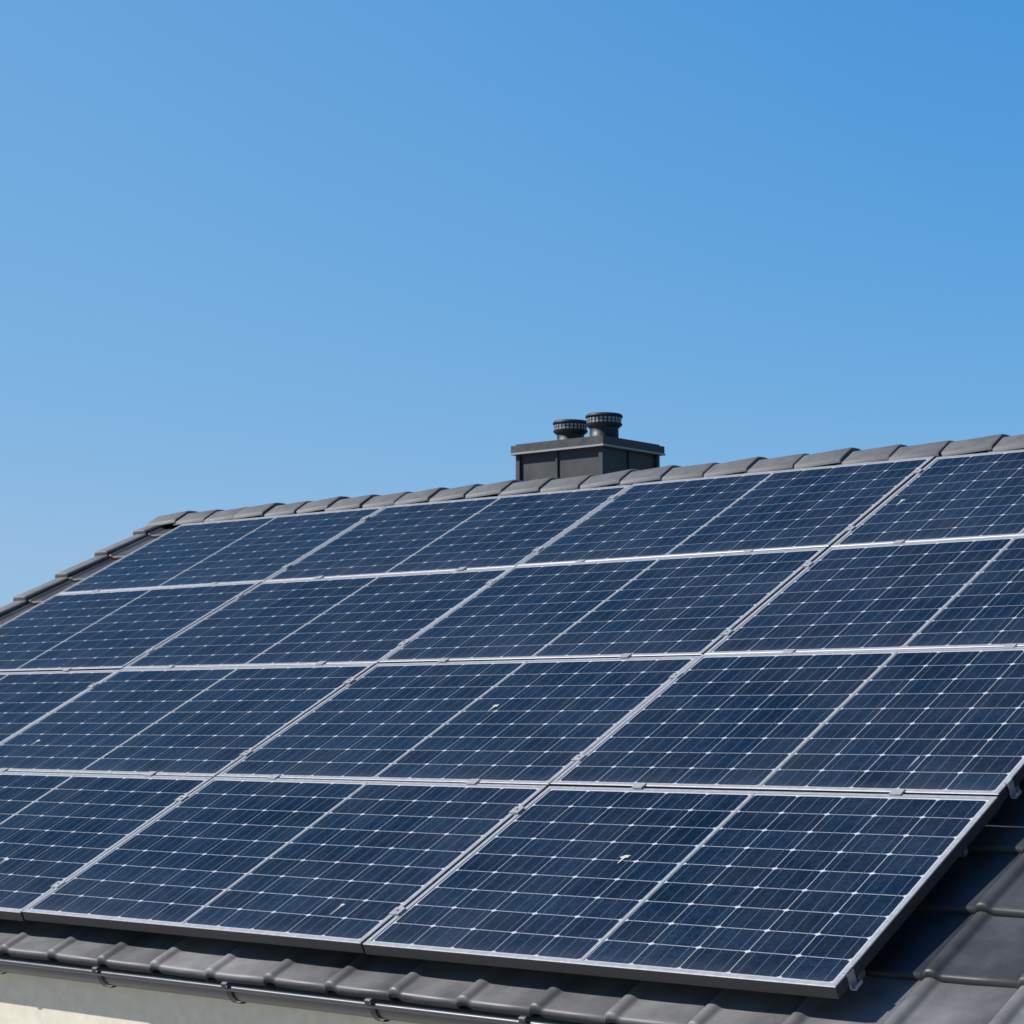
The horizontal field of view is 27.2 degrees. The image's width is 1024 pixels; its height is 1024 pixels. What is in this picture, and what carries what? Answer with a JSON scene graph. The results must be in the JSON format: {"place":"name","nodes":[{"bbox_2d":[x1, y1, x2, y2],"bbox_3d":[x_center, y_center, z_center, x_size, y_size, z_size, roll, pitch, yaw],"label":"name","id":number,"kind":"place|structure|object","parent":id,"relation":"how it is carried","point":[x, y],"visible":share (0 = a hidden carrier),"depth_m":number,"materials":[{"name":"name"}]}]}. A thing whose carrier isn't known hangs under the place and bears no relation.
{"place":"outdoors","nodes":[
{"label":"outdoors","id":0,"kind":"place"},
{"bbox_2d":[0,0,1023,606],"label":"sky","id":1,"kind":"structure","parent":0,"point":[253,252],"materials":[{"name":"blue"}]},
{"label":"ground","id":2,"kind":"structure","parent":0,"visible":0},
{"bbox_2d":[0,956,539,1023],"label":"house","id":3,"kind":"structure","parent":2,"relation":"on","point":[26,999],"depth_m":7.11,"materials":[{"name":"beige"}]},
{"bbox_2d":[0,952,615,1023],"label":"gutter","id":4,"kind":"object","parent":3,"relation":"attached to","point":[335,1002],"visible":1,"depth_m":6.57,"materials":[{"name":"metal"}]},
{"bbox_2d":[0,448,1023,1023],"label":"roof tiles","id":5,"kind":"object","parent":3,"relation":"attached to","point":[950,950],"visible":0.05,"depth_m":5.92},
{"bbox_2d":[0,523,170,616],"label":"verge tiles","id":6,"kind":"object","parent":5,"relation":"on","point":[61,577],"visible":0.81,"depth_m":12.62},
{"bbox_2d":[0,469,1021,990],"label":"panel clamps","id":7,"kind":"object","parent":5,"relation":"on","point":[848,971],"visible":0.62,"depth_m":7.64,"materials":[{"name":"silver metal"}]},
{"bbox_2d":[0,670,118,742],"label":"solar panel","id":8,"kind":"object","parent":7,"relation":"attached to","point":[27,699],"visible":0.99,"depth_m":10.04,"materials":[{"name":"glass"}]},
{"bbox_2d":[0,772,212,920],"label":"solar panel","id":9,"kind":"object","parent":7,"relation":"attached to","point":[55,828],"visible":1,"depth_m":8.21,"materials":[{"name":"glass"}]},
{"bbox_2d":[0,581,261,671],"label":"solar panel","id":10,"kind":"object","parent":7,"relation":"attached to","point":[106,630],"visible":1,"depth_m":10.84,"materials":[{"name":"glass"}]},
{"bbox_2d":[0,663,375,777],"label":"solar panel","id":11,"kind":"object","parent":7,"relation":"attached to","point":[213,722],"visible":1,"depth_m":9.07,"materials":[{"name":"glass"}]},
{"bbox_2d":[58,506,385,593],"bbox_3d":[-1.608,0.228,11.686,1.661,0.037,1.011,-5,19,40],"label":"solar panel","id":12,"kind":"object","parent":7,"relation":"attached to","point":[262,549],"visible":0.99,"depth_m":11.65,"materials":[{"name":"glass"}]},
{"bbox_2d":[22,777,547,952],"bbox_3d":[-0.803,1.185,7.330,1.661,0.036,1.011,-5,19,40],"label":"solar panel","id":13,"kind":"object","parent":7,"relation":"attached to","point":[291,862],"visible":1,"depth_m":7.24,"materials":[{"name":"glass"}]},
{"bbox_2d":[123,567,511,668],"bbox_3d":[-0.915,0.513,9.878,1.661,0.036,1.011,-5,20,40],"label":"solar panel","id":14,"kind":"object","parent":7,"relation":"attached to","point":[375,619],"visible":1,"depth_m":9.83,"materials":[{"name":"glass"}]},
{"bbox_2d":[264,485,630,581],"bbox_3d":[-0.330,0.125,10.619,1.661,0.037,1.011,-5,20,40],"label":"solar panel","id":15,"kind":"object","parent":7,"relation":"attached to","point":[507,531],"visible":1,"depth_m":10.57,"materials":[{"name":"glass"}]},
{"bbox_2d":[216,656,699,786],"bbox_3d":[-0.218,0.797,8.070,1.661,0.037,1.011,-5,19,40],"label":"solar panel","id":16,"kind":"object","parent":7,"relation":"attached to","point":[544,722],"visible":1,"depth_m":8.01,"materials":[{"name":"glass"}]},
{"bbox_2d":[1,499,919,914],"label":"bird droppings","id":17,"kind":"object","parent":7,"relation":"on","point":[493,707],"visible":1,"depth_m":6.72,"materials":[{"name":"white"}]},
{"bbox_2d":[379,547,826,663],"bbox_3d":[0.365,0.405,8.811,1.661,0.038,1.011,-5,20,40],"label":"solar panel","id":18,"kind":"object","parent":7,"relation":"attached to","point":[688,605],"visible":0.99,"depth_m":8.75,"materials":[{"name":"glass"}]},
{"bbox_2d":[363,786,1000,998],"bbox_3d":[0.478,1.081,6.263,1.661,0.038,1.011,-5,19,40],"label":"solar panel","id":19,"kind":"object","parent":7,"relation":"attached to","point":[813,894],"visible":1,"depth_m":6.15,"materials":[{"name":"glass"}]},
{"bbox_2d":[517,456,934,565],"bbox_3d":[0.952,0.015,9.550,1.661,0.038,1.011,-5,19,40],"label":"solar panel","id":20,"kind":"object","parent":7,"relation":"attached to","point":[815,507],"visible":0.99,"depth_m":9.49,"materials":[{"name":"glass"}]},
{"bbox_2d":[550,647,1023,804],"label":"solar panel","id":21,"kind":"object","parent":7,"relation":"attached to","point":[873,721],"visible":1,"depth_m":6.97,"materials":[{"name":"glass"}]},
{"bbox_2d":[705,535,1023,653],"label":"solar panel","id":22,"kind":"object","parent":7,"relation":"attached to","point":[955,593],"visible":0.99,"depth_m":7.87,"materials":[{"name":"glass"}]},
{"bbox_2d":[831,449,1023,546],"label":"solar panel","id":23,"kind":"object","parent":7,"relation":"attached to","point":[970,496],"visible":0.99,"depth_m":8.72,"materials":[{"name":"glass"}]},
{"bbox_2d":[146,434,1023,526],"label":"ridge tiles","id":24,"kind":"object","parent":5,"relation":"on","point":[992,443],"visible":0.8,"depth_m":10.87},
{"bbox_2d":[510,412,665,480],"bbox_3d":[0.431,-0.022,12.014,0.668,1.064,0.583,-5,-7,40],"label":"chimney","id":25,"kind":"object","parent":5,"relation":"on","point":[573,451],"visible":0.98,"depth_m":11.88,"materials":[{"name":"metal"}]}
]}

